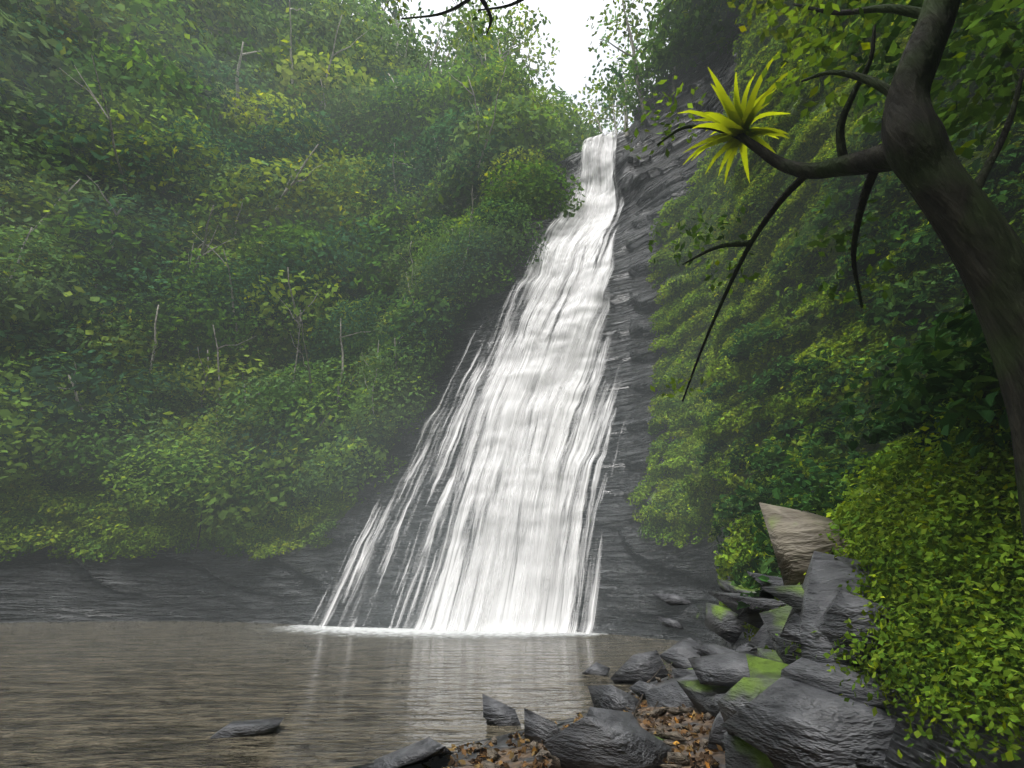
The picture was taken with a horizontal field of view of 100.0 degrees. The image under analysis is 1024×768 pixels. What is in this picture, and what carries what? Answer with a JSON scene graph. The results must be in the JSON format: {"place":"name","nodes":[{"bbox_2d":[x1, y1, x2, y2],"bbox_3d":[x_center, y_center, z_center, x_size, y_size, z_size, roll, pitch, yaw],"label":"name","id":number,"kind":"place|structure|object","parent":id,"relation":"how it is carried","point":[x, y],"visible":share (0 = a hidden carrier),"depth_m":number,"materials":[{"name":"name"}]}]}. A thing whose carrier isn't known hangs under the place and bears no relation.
{"place":"outdoors","nodes":[
{"label":"outdoors","id":0,"kind":"place"},
{"bbox_2d":[8,51,451,552],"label":"wall lianas","id":1,"kind":"object","parent":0,"point":[227,360],"depth_m":29.02,"materials":[{"name":"green plant"}]},
{"bbox_2d":[0,621,678,767],"bbox_3d":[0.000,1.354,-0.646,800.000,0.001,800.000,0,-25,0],"label":"pool water","id":2,"kind":"structure","parent":0,"point":[144,694],"depth_m":7.17,"materials":[{"name":"grey liquid"}]},
{"bbox_2d":[282,625,602,637],"bbox_3d":[-4.131,9.282,16.004,15.846,0.001,6.338,-8,-27,16],"label":"waterfall foam","id":3,"kind":"object","parent":2,"relation":"on","point":[394,631],"visible":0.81,"depth_m":16.25,"materials":[{"name":"liquid"}]},
{"bbox_2d":[314,129,622,633],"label":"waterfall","id":4,"kind":"structure","parent":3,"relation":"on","point":[499,613],"depth_m":20.78,"materials":[{"name":"liquid"}]},
{"bbox_2d":[436,132,610,632],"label":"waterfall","id":5,"kind":"structure","parent":4,"relation":"on","point":[515,390],"depth_m":22.07,"materials":[{"name":"liquid"}]},
{"bbox_2d":[310,0,670,135],"label":"sky","id":6,"kind":"structure","parent":0,"point":[568,19],"materials":[{"name":"white"}]},
{"bbox_2d":[0,1,1023,767],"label":"rock cliff","id":7,"kind":"structure","parent":0,"point":[634,569],"depth_m":21.98,"materials":[{"name":"grey stone"}]},
{"bbox_2d":[0,0,739,444],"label":"tree trunks","id":8,"kind":"object","parent":7,"relation":"attached to","point":[298,320],"visible":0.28,"depth_m":35.10,"materials":[{"name":"brown wood"}]},
{"bbox_2d":[0,0,1012,538],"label":"forested hillside","id":9,"kind":"structure","parent":7,"relation":"on","point":[170,98],"depth_m":35.06,"materials":[{"name":"green plant"}]},
{"bbox_2d":[0,0,1022,562],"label":"wall creepers","id":10,"kind":"object","parent":7,"relation":"attached to","point":[76,522],"depth_m":19.30,"materials":[{"name":"green plant"}]},
{"bbox_2d":[337,0,687,149],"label":"distant trees","id":11,"kind":"object","parent":7,"relation":"on","point":[608,89],"depth_m":55.17,"materials":[{"name":"green plant"}]},
{"bbox_2d":[209,551,907,767],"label":"rocks","id":12,"kind":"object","parent":7,"relation":"on","point":[800,713],"depth_m":3.21,"materials":[{"name":"grey stone"}]},
{"bbox_2d":[425,674,724,767],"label":"fallen leaves","id":13,"kind":"object","parent":7,"relation":"on","point":[477,761],"visible":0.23,"depth_m":3.98,"materials":[{"name":"brown plant"}]},
{"bbox_2d":[420,652,756,767],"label":"shore pebbles","id":14,"kind":"object","parent":7,"relation":"on","point":[678,759],"visible":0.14,"depth_m":3.87,"materials":[{"name":"brown gravel"}]},
{"bbox_2d":[633,662,672,719],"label":"shore sticks","id":15,"kind":"object","parent":7,"relation":"on","point":[636,709],"visible":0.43,"depth_m":5.48,"materials":[{"name":"wood"}]},
{"bbox_2d":[655,579,803,767],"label":"shore slabs mossy","id":16,"kind":"object","parent":7,"relation":"on","point":[766,666],"visible":0.26,"depth_m":3.41,"materials":[{"name":"stone"}]},
{"bbox_2d":[759,502,861,584],"bbox_3d":[2.970,1.598,4.284,0.655,0.941,1.128,-10,-27,19],"label":"bank boulder","id":17,"kind":"object","parent":7,"relation":"on","point":[797,540],"visible":0.7,"depth_m":4.23,"materials":[{"name":"beige stone"}]},
{"bbox_2d":[694,0,1023,609],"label":"broadleaf plants","id":18,"kind":"object","parent":7,"relation":"on","point":[933,351],"visible":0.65,"depth_m":7.11,"materials":[{"name":"green plant"}]},
{"bbox_2d":[695,0,1023,767],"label":"leafy shrubs","id":19,"kind":"object","parent":7,"relation":"on","point":[971,534],"visible":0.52,"depth_m":2.77,"materials":[{"name":"green plant"}]},
{"bbox_2d":[384,0,1023,540],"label":"leaning tree","id":20,"kind":"object","parent":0,"point":[979,238],"depth_m":2.45,"materials":[{"name":"brown wood"}]},
{"bbox_2d":[679,51,795,184],"bbox_3d":[1.805,-2.080,3.399,0.914,0.470,0.964,0,-25,0],"label":"bromeliad","id":21,"kind":"object","parent":20,"relation":"on","point":[740,118],"visible":0.85,"depth_m":3.34,"materials":[{"name":"green plant"}]}
]}

